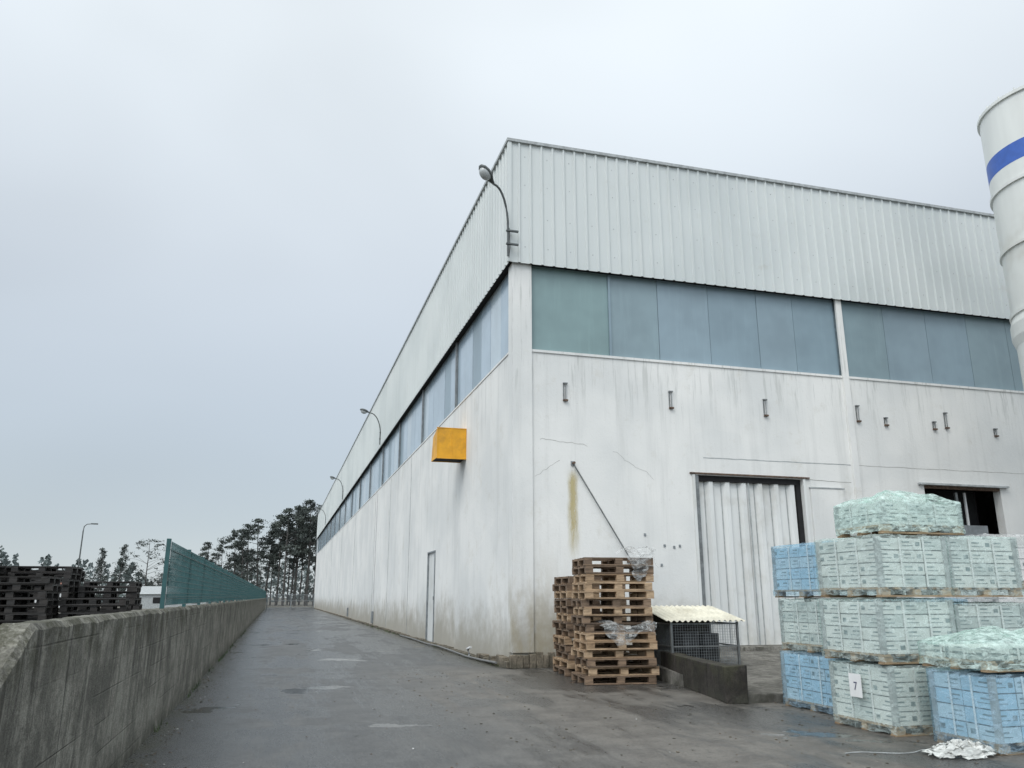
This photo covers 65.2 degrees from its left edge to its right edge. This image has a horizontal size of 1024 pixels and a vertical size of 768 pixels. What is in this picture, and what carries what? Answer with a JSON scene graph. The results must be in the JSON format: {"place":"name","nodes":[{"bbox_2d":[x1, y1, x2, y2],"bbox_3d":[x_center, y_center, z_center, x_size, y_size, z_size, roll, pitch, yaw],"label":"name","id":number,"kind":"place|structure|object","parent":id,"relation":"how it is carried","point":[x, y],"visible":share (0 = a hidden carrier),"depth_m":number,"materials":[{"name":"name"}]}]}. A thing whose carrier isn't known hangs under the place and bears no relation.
{"place":"outdoors","nodes":[
{"label":"outdoors","id":0,"kind":"place"},
{"bbox_2d":[125,586,207,608],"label":"grey shed","id":1,"kind":"structure","parent":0,"point":[149,596],"depth_m":105.60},
{"bbox_2d":[58,598,312,612],"bbox_3d":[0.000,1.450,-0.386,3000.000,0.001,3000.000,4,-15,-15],"label":"ground","id":2,"kind":"structure","parent":0,"point":[297,605],"depth_m":162.62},
{"bbox_2d":[0,565,10,624],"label":"black pallet stack","id":3,"kind":"object","parent":2,"relation":"on","point":[4,570],"visible":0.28,"depth_m":18.52,"materials":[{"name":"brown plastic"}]},
{"bbox_2d":[0,576,62,622],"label":"black pallet stack","id":4,"kind":"object","parent":2,"relation":"on","point":[17,598],"visible":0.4,"depth_m":16.20,"materials":[{"name":"black plastic"}]},
{"bbox_2d":[3,566,82,618],"bbox_3d":[-11.134,5.447,18.930,1.418,2.192,1.178,4,-15,-15],"label":"black pallet stack","id":5,"kind":"object","parent":2,"relation":"on","point":[70,579],"visible":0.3,"depth_m":18.83,"materials":[{"name":"black plastic"}]},
{"bbox_2d":[28,570,85,615],"bbox_3d":[-12.522,6.151,21.577,1.404,2.194,1.168,4,-15,-15],"label":"black pallet stack","id":6,"kind":"object","parent":2,"relation":"on","point":[61,576],"visible":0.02,"depth_m":21.85,"materials":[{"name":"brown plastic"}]},
{"bbox_2d":[78,523,97,566],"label":"street lamp","id":7,"kind":"object","parent":2,"relation":"on","point":[82,540],"visible":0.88,"depth_m":88.80,"materials":[{"name":"grey metal"}]},
{"bbox_2d":[58,598,129,617],"bbox_3d":[-9.135,5.415,17.387,1.423,1.465,1.157,6,-16,-20],"label":"black pallet stack","id":8,"kind":"object","parent":2,"relation":"on","point":[94,604],"visible":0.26,"depth_m":17.11,"materials":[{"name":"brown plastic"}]},
{"bbox_2d":[89,558,107,596],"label":"cypress tree","id":9,"kind":"object","parent":2,"relation":"on","point":[101,576],"visible":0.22,"depth_m":137.07,"materials":[{"name":"green plant"}]},
{"bbox_2d":[90,547,110,596],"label":"cypress tree","id":10,"kind":"object","parent":2,"relation":"on","point":[103,551],"visible":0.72,"depth_m":133.16,"materials":[{"name":"green plant"}]},
{"bbox_2d":[76,586,141,615],"bbox_3d":[-9.991,5.902,19.787,1.467,1.754,1.219,4,-15,-15],"label":"black pallet stack","id":11,"kind":"object","parent":2,"relation":"on","point":[108,591],"visible":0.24,"depth_m":19.59,"materials":[{"name":"black plastic"}]},
{"bbox_2d":[76,581,141,615],"bbox_3d":[-11.087,6.398,21.933,1.404,1.902,1.183,4,-15,-15],"label":"black pallet stack","id":12,"kind":"object","parent":2,"relation":"on","point":[95,583],"visible":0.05,"depth_m":21.78,"materials":[{"name":"black plastic"}]},
{"bbox_2d":[109,544,132,601],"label":"cypress tree","id":13,"kind":"object","parent":2,"relation":"on","point":[123,548],"visible":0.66,"depth_m":133.89,"materials":[{"name":"green plant"}]},
{"bbox_2d":[0,598,265,767],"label":"concrete wall","id":14,"kind":"structure","parent":2,"relation":"on","point":[109,690],"depth_m":6.17,"materials":[{"name":"grey concrete"}]},
{"bbox_2d":[159,539,265,608],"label":"green fence","id":15,"kind":"object","parent":14,"relation":"on","point":[199,579],"visible":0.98,"depth_m":13.45,"materials":[{"name":"metal"}]},
{"bbox_2d":[119,539,169,585],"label":"deciduous tree","id":16,"kind":"object","parent":2,"relation":"on","point":[148,555],"visible":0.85,"depth_m":135.20,"materials":[{"name":"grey plant"}]},
{"bbox_2d":[0,545,314,602],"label":"distant tree row","id":17,"kind":"object","parent":2,"relation":"on","point":[6,562],"visible":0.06,"depth_m":225.35,"materials":[{"name":"green plant"}]},
{"bbox_2d":[198,541,223,564],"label":"pine tree","id":18,"kind":"object","parent":2,"relation":"on","point":[205,548],"visible":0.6,"depth_m":133.79,"materials":[{"name":"green plant"}]},
{"bbox_2d":[210,540,233,601],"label":"pine tree","id":19,"kind":"object","parent":2,"relation":"on","point":[221,543],"visible":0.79,"depth_m":136.73,"materials":[{"name":"green plant"}]},
{"bbox_2d":[223,559,241,601],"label":"eucalyptus tree","id":20,"kind":"object","parent":2,"relation":"on","point":[228,561],"visible":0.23,"depth_m":156.92,"materials":[{"name":"green plant"}]},
{"bbox_2d":[217,529,250,600],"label":"pine tree","id":21,"kind":"object","parent":2,"relation":"on","point":[230,539],"visible":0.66,"depth_m":141.74,"materials":[{"name":"green plant"}]},
{"bbox_2d":[226,551,246,575],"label":"pine tree","id":22,"kind":"object","parent":2,"relation":"on","point":[233,554],"visible":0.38,"depth_m":152.02,"materials":[{"name":"green plant"}]},
{"bbox_2d":[230,567,251,579],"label":"deciduous tree","id":23,"kind":"object","parent":2,"relation":"on","point":[239,568],"visible":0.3,"depth_m":133.14,"materials":[{"name":"green plant"}]},
{"bbox_2d":[230,528,258,600],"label":"pine tree","id":24,"kind":"object","parent":2,"relation":"on","point":[245,554],"visible":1,"depth_m":136.68,"materials":[{"name":"green plant"}]},
{"bbox_2d":[235,555,259,578],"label":"pine tree","id":25,"kind":"object","parent":2,"relation":"on","point":[248,566],"visible":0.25,"depth_m":148.67,"materials":[{"name":"green plant"}]},
{"bbox_2d":[240,573,256,584],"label":"deciduous tree","id":26,"kind":"object","parent":2,"relation":"on","point":[248,574],"visible":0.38,"depth_m":131.58,"materials":[{"name":"green plant"}]},
{"bbox_2d":[233,524,269,599],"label":"pine tree","id":27,"kind":"object","parent":2,"relation":"on","point":[247,526],"visible":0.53,"depth_m":139.83,"materials":[{"name":"green plant"}]},
{"bbox_2d":[244,549,260,580],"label":"pine tree","id":28,"kind":"object","parent":2,"relation":"on","point":[251,569],"visible":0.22,"depth_m":153.35,"materials":[{"name":"green plant"}]},
{"bbox_2d":[236,518,275,585],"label":"pine tree","id":29,"kind":"object","parent":2,"relation":"on","point":[262,543],"visible":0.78,"depth_m":141.69,"materials":[{"name":"green plant"}]},
{"bbox_2d":[242,560,276,588],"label":"deciduous tree","id":30,"kind":"object","parent":2,"relation":"on","point":[258,584],"visible":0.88,"depth_m":131.28,"materials":[{"name":"green plant"}]},
{"bbox_2d":[259,541,280,589],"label":"pine tree","id":31,"kind":"object","parent":2,"relation":"on","point":[265,568],"visible":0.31,"depth_m":150.05,"materials":[{"name":"green plant"}]},
{"bbox_2d":[258,524,288,596],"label":"pine tree","id":32,"kind":"object","parent":2,"relation":"on","point":[270,547],"visible":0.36,"depth_m":143.56,"materials":[{"name":"green plant"}]},
{"bbox_2d":[261,543,291,604],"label":"pine tree","id":33,"kind":"object","parent":2,"relation":"on","point":[275,568],"visible":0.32,"depth_m":151.00,"materials":[{"name":"green plant"}]},
{"bbox_2d":[266,537,289,602],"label":"eucalyptus tree","id":34,"kind":"object","parent":2,"relation":"on","point":[278,564],"visible":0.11,"depth_m":157.20,"materials":[{"name":"green plant"}]},
{"bbox_2d":[264,514,299,605],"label":"pine tree","id":35,"kind":"object","parent":2,"relation":"on","point":[278,557],"visible":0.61,"depth_m":142.28,"materials":[{"name":"green plant"}]},
{"bbox_2d":[273,568,296,603],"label":"deciduous tree","id":36,"kind":"object","parent":2,"relation":"on","point":[280,572],"visible":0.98,"depth_m":133.01,"materials":[{"name":"green plant"}]},
{"bbox_2d":[272,529,307,604],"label":"eucalyptus tree","id":37,"kind":"object","parent":2,"relation":"on","point":[289,566],"visible":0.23,"depth_m":149.40,"materials":[{"name":"green plant"}]},
{"bbox_2d":[266,508,314,605],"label":"pine tree","id":38,"kind":"object","parent":2,"relation":"on","point":[292,551],"visible":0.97,"depth_m":140.66,"materials":[{"name":"green plant"}]},
{"bbox_2d":[285,581,303,605],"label":"deciduous tree","id":39,"kind":"object","parent":2,"relation":"on","point":[294,590],"visible":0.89,"depth_m":132.62,"materials":[{"name":"green plant"}]},
{"bbox_2d":[281,504,309,605],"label":"tree","id":40,"kind":"object","parent":2,"relation":"on","point":[299,507],"visible":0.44,"depth_m":145.89,"materials":[{"name":"green plant"}]},
{"bbox_2d":[286,521,308,604],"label":"pine tree","id":41,"kind":"object","parent":2,"relation":"on","point":[296,565],"visible":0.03,"depth_m":157.77,"materials":[{"name":"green plant"}]},
{"bbox_2d":[279,498,317,605],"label":"pine tree","id":42,"kind":"object","parent":2,"relation":"on","point":[311,507],"visible":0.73,"depth_m":141.85,"materials":[{"name":"green plant"}]},
{"bbox_2d":[282,511,314,604],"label":"tree","id":43,"kind":"object","parent":2,"relation":"on","point":[298,560],"visible":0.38,"depth_m":144.45,"materials":[{"name":"green plant"}]},
{"bbox_2d":[294,521,312,604],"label":"eucalyptus tree","id":44,"kind":"object","parent":2,"relation":"on","point":[305,561],"visible":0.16,"depth_m":155.59,"materials":[{"name":"plant"}]},
{"bbox_2d":[292,568,315,601],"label":"deciduous tree","id":45,"kind":"object","parent":2,"relation":"on","point":[309,572],"visible":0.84,"depth_m":135.30,"materials":[{"name":"green plant"}]},
{"bbox_2d":[295,504,321,597],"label":"eucalyptus tree","id":46,"kind":"object","parent":2,"relation":"on","point":[312,527],"visible":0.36,"depth_m":140.35,"materials":[{"name":"green plant"}]},
{"bbox_2d":[300,524,316,578],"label":"eucalyptus tree","id":47,"kind":"object","parent":2,"relation":"on","point":[314,568],"visible":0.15,"depth_m":151.90,"materials":[{"name":"green plant"}]},
{"bbox_2d":[304,579,314,605],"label":"deciduous tree","id":48,"kind":"object","parent":2,"relation":"on","point":[311,593],"visible":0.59,"depth_m":133.34,"materials":[{"name":"green plant"}]},
{"bbox_2d":[305,514,316,596],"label":"pine tree","id":49,"kind":"object","parent":2,"relation":"on","point":[312,555],"visible":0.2,"depth_m":158.38,"materials":[{"name":"green plant"}]},
{"bbox_2d":[0,0,1023,597],"label":"sky","id":50,"kind":"structure","parent":0,"point":[226,225],"materials":[{"name":"grey"}]},
{"bbox_2d":[120,608,1023,767],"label":"asphalt road","id":51,"kind":"structure","parent":0,"point":[354,670],"depth_m":9.94,"materials":[{"name":"grey asphalt"}]},
{"bbox_2d":[266,594,314,608],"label":"yard gate","id":52,"kind":"structure","parent":51,"relation":"on","point":[291,600],"depth_m":104.39,"materials":[{"name":"grey metal"}]},
{"bbox_2d":[119,626,498,767],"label":"weeds","id":53,"kind":"object","parent":51,"relation":"on","point":[158,728],"visible":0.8,"depth_m":17.23,"materials":[{"name":"green plant"}]},
{"bbox_2d":[314,608,554,668],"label":"plinth","id":54,"kind":"structure","parent":51,"relation":"on","point":[538,660],"depth_m":17.51,"materials":[{"name":"concrete"}]},
{"bbox_2d":[131,618,977,767],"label":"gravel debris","id":55,"kind":"object","parent":51,"relation":"on","point":[557,703],"visible":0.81,"depth_m":10.56,"materials":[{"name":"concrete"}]},
{"bbox_2d":[552,576,628,676],"bbox_3d":[1.578,4.917,16.372,1.305,1.902,1.290,3,-15,-9],"label":"wooden pallet stack","id":56,"kind":"object","parent":51,"relation":"on","point":[562,624],"visible":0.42,"depth_m":16.03,"materials":[{"name":"brown wood"}]},
{"bbox_2d":[571,557,659,684],"bbox_3d":[1.865,4.354,14.826,1.400,2.192,1.102,2,-15,-9],"label":"wooden pallet stack","id":57,"kind":"object","parent":51,"relation":"on","point":[614,666],"visible":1,"depth_m":14.52,"materials":[{"name":"brown wood"}]},
{"bbox_2d":[314,262,1023,656],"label":"walls","id":58,"kind":"structure","parent":51,"relation":"on","point":[488,518],"depth_m":20.58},
{"bbox_2d":[328,463,411,627],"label":"wall joints","id":59,"kind":"object","parent":58,"relation":"attached to","point":[388,550],"depth_m":38.73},
{"bbox_2d":[316,274,507,554],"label":"side strip windows","id":60,"kind":"structure","parent":58,"relation":"attached to","point":[478,355],"depth_m":28.16,"materials":[{"name":"glass"}]},
{"bbox_2d":[346,491,496,663],"bbox_3d":[-6.146,8.141,38.791,0.198,7.186,43.102,4,-15,-15],"label":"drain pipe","id":61,"kind":"object","parent":58,"relation":"attached to","point":[453,651],"visible":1,"depth_m":25.12,"materials":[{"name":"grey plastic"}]},
{"bbox_2d":[425,550,435,641],"bbox_3d":[-2.748,7.239,27.283,0.100,3.000,1.400,4,-15,-15],"label":"side door","id":62,"kind":"structure","parent":58,"relation":"attached to","point":[430,600],"depth_m":27.48,"materials":[{"name":"white metal"}]},
{"bbox_2d":[431,427,466,462],"bbox_3d":[-1.879,1.833,23.805,0.888,0.920,0.814,4,-15,-15],"label":"yellow vent hood","id":63,"kind":"object","parent":58,"relation":"attached to","point":[449,445],"visible":1,"depth_m":23.46,"materials":[{"name":"paint"}]},
{"bbox_2d":[570,477,575,528],"bbox_3d":[1.452,3.146,18.629,1.100,2.700,0.001,4,-15,-15],"label":"rust stain","id":64,"kind":"object","parent":58,"relation":"attached to","point":[573,493],"visible":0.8,"depth_m":18.72,"materials":[{"name":"brown"}]},
{"bbox_2d":[571,461,629,561],"bbox_3d":[2.107,2.991,18.804,1.450,2.330,0.117,4,-15,-15],"label":"stay rod","id":65,"kind":"object","parent":58,"relation":"attached to","point":[573,463],"visible":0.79,"depth_m":18.80,"materials":[{"name":"metal"}]},
{"bbox_2d":[317,142,1010,536],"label":"parapet cladding","id":66,"kind":"structure","parent":58,"relation":"attached to","point":[677,224],"depth_m":22.20,"materials":[{"name":"grey metal"}]},
{"bbox_2d":[690,472,816,644],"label":"sliding gate","id":67,"kind":"structure","parent":58,"relation":"attached to","point":[744,526],"depth_m":19.78,"materials":[{"name":"metal"}]},
{"bbox_2d":[538,438,1015,482],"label":"wall cracks","id":68,"kind":"structure","parent":58,"relation":"attached to","point":[789,461],"depth_m":20.69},
{"bbox_2d":[531,266,1023,390],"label":"front strip windows","id":69,"kind":"structure","parent":58,"relation":"attached to","point":[594,313],"depth_m":21.47,"materials":[{"name":"teal glass"}]},
{"bbox_2d":[563,382,998,436],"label":"wall brackets","id":70,"kind":"object","parent":58,"relation":"attached to","point":[859,420],"depth_m":21.49,"materials":[{"name":"metal"}]},
{"bbox_2d":[809,487,855,601],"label":"gate side panel","id":71,"kind":"structure","parent":58,"relation":"attached to","point":[824,500],"depth_m":20.45,"materials":[{"name":"white metal"}]},
{"bbox_2d":[918,482,1008,591],"bbox_3d":[12.263,4.856,21.771,3.000,4.130,0.950,4,-15,-15],"label":"loading bay opening","id":72,"kind":"object","parent":58,"relation":"attached to","point":[973,528],"visible":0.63,"depth_m":22.18,"materials":[{"name":"metal"}]},
{"bbox_2d":[673,631,699,657],"bbox_3d":[3.342,5.174,15.264,0.494,0.850,0.494,4,-15,-15],"label":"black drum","id":73,"kind":"object","parent":51,"relation":"on","point":[684,649],"visible":0.4,"depth_m":15.13,"materials":[{"name":"plastic"}]},
{"bbox_2d":[650,605,744,664],"bbox_3d":[3.470,4.963,15.424,1.580,1.339,1.365,3,-15,-12],"label":"bottle cage","id":74,"kind":"object","parent":51,"relation":"on","point":[668,621],"visible":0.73,"depth_m":15.35,"materials":[{"name":"galvanised steel"},{"name":"cream corrugated fibreglass"}]},
{"bbox_2d":[657,650,747,703],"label":"concrete wall","id":75,"kind":"structure","parent":51,"relation":"on","point":[725,683],"depth_m":12.38,"materials":[{"name":"grey concrete"}]},
{"bbox_2d":[699,633,720,661],"bbox_3d":[3.790,5.234,15.434,0.453,0.820,0.453,4,-15,-15],"label":"black drum","id":76,"kind":"object","parent":51,"relation":"on","point":[711,641],"visible":0.31,"depth_m":15.30,"materials":[{"name":"plastic"}]},
{"bbox_2d":[626,644,823,703],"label":"loading ramp","id":77,"kind":"structure","parent":51,"relation":"on","point":[763,663],"depth_m":14.57,"materials":[{"name":"concrete"}]},
{"bbox_2d":[781,652,906,711],"bbox_3d":[4.605,4.104,11.087,1.161,0.770,1.342,4,-15,-15],"label":"wrapped tile pallet","id":78,"kind":"object","parent":51,"relation":"on","point":[806,679],"visible":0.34,"depth_m":11.03,"materials":[{"name":"blue plastic"}]},
{"bbox_2d":[778,600,900,655],"bbox_3d":[4.617,3.385,11.261,1.143,0.728,1.346,4,-15,-15],"label":"wrapped tile pallet","id":79,"kind":"object","parent":78,"relation":"on","point":[800,623],"visible":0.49,"depth_m":11.27,"materials":[{"name":"green plastic"}]},
{"bbox_2d":[771,545,896,597],"bbox_3d":[4.568,2.667,11.461,1.127,0.759,1.342,4,-15,-15],"label":"wrapped tile pallet","id":80,"kind":"object","parent":79,"relation":"on","point":[795,569],"visible":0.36,"depth_m":11.39,"materials":[{"name":"blue plastic"}]},
{"bbox_2d":[845,749,923,753],"bbox_3d":[3.790,3.640,7.917,1.019,0.021,0.106,1,-15,-4],"label":"ground cord","id":81,"kind":"object","parent":51,"relation":"on","point":[885,752],"visible":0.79,"depth_m":7.91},
{"bbox_2d":[829,660,962,736],"bbox_3d":[4.587,3.698,9.558,1.102,0.768,1.146,4,-15,-15],"label":"wrapped tile pallet","id":82,"kind":"object","parent":51,"relation":"on","point":[894,698],"visible":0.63,"depth_m":9.16,"materials":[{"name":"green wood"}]},
{"bbox_2d":[819,600,957,664],"bbox_3d":[4.574,2.982,9.768,1.123,0.739,1.152,4,-15,-15],"label":"wrapped tile pallet","id":83,"kind":"object","parent":82,"relation":"on","point":[887,632],"visible":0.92,"depth_m":9.36,"materials":[{"name":"green wood"}]},
{"bbox_2d":[815,536,952,596],"bbox_3d":[4.579,2.270,9.945,1.062,0.726,1.202,4,-15,-15],"label":"wrapped tile pallet","id":84,"kind":"object","parent":83,"relation":"on","point":[882,567],"visible":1,"depth_m":9.51,"materials":[{"name":"green wood"}]},
{"bbox_2d":[833,490,965,538],"bbox_3d":[4.907,1.651,10.218,1.259,0.583,0.943,4,-15,-15],"label":"wrapped tile pallet","id":85,"kind":"object","parent":84,"relation":"on","point":[905,519],"visible":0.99,"depth_m":9.89,"materials":[{"name":"green plastic"}]},
{"bbox_2d":[920,732,1001,759],"bbox_3d":[4.423,3.533,7.879,0.914,0.199,0.572,4,-15,-15],"label":"crumpled plastic film","id":86,"kind":"object","parent":51,"relation":"on","point":[970,747],"visible":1,"depth_m":7.77,"materials":[{"name":"white plastic"}]},
{"bbox_2d":[899,659,1023,670],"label":"wrapped tile pallet","id":87,"kind":"object","parent":51,"relation":"on","point":[975,665],"visible":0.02,"depth_m":9.64,"materials":[{"name":"brown wood"}]},
{"bbox_2d":[905,604,1023,655],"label":"wrapped tile pallet","id":88,"kind":"object","parent":87,"relation":"on","point":[979,617],"visible":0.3,"depth_m":9.77,"materials":[{"name":"green plastic"}]},
{"bbox_2d":[891,537,1022,596],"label":"wrapped tile pallet","id":89,"kind":"object","parent":88,"relation":"on","point":[983,568],"visible":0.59,"depth_m":9.90,"materials":[{"name":"green plastic"}]},
{"bbox_2d":[928,668,1023,755],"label":"wrapped tile pallet","id":90,"kind":"object","parent":51,"relation":"on","point":[979,706],"visible":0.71,"depth_m":8.11,"materials":[{"name":"blue plastic"}]},
{"bbox_2d":[918,626,1023,672],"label":"wrapped tile pallet","id":91,"kind":"object","parent":90,"relation":"on","point":[990,657],"visible":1,"depth_m":8.37,"materials":[{"name":"green plastic"}]},
{"bbox_2d":[977,85,1023,388],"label":"cement silo","id":92,"kind":"object","parent":51,"relation":"on","point":[1000,126],"visible":1,"depth_m":19.40,"materials":[{"name":"white paint"}]},
{"bbox_2d":[141,649,1023,767],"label":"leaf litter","id":93,"kind":"object","parent":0,"point":[373,708],"visible":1,"depth_m":9.36,"materials":[{"name":"plant"}]},
{"bbox_2d":[854,600,967,604],"bbox_3d":[5.850,3.507,11.714,1.110,0.727,1.161,4,-15,-15],"label":"wrapped tile pallet","id":94,"kind":"object","parent":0,"point":[962,603],"visible":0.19,"depth_m":11.41,"materials":[{"name":"brown wood"}]},
{"bbox_2d":[936,590,1023,605],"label":"wrapped tile pallet","id":95,"kind":"object","parent":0,"point":[998,601],"visible":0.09,"depth_m":11.60,"materials":[{"name":"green wood"}]},
{"bbox_2d":[936,535,1023,588],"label":"wrapped tile pallet","id":96,"kind":"object","parent":95,"relation":"on","point":[1019,542],"visible":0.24,"depth_m":11.78,"materials":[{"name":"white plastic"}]},
{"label":"roof","id":97,"kind":"object","parent":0,"visible":0},
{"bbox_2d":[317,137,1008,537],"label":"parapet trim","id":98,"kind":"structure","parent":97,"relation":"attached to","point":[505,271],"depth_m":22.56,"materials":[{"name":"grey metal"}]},
{"bbox_2d":[330,476,342,498],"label":"wall street lamp","id":99,"kind":"object","parent":98,"relation":"attached to","point":[332,477],"visible":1,"depth_m":68.52,"materials":[{"name":"grey metal"}]},
{"bbox_2d":[360,408,380,444],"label":"wall street lamp","id":100,"kind":"object","parent":98,"relation":"attached to","point":[364,411],"visible":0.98,"depth_m":43.91,"materials":[{"name":"grey metal"}]},
{"bbox_2d":[479,164,518,255],"bbox_3d":[-0.315,-4.200,19.513,1.218,2.155,0.297,11,-19,-36],"label":"wall street lamp","id":101,"kind":"object","parent":98,"relation":"attached to","point":[485,173],"visible":1,"depth_m":19.59,"materials":[{"name":"grey metal"}]}
]}

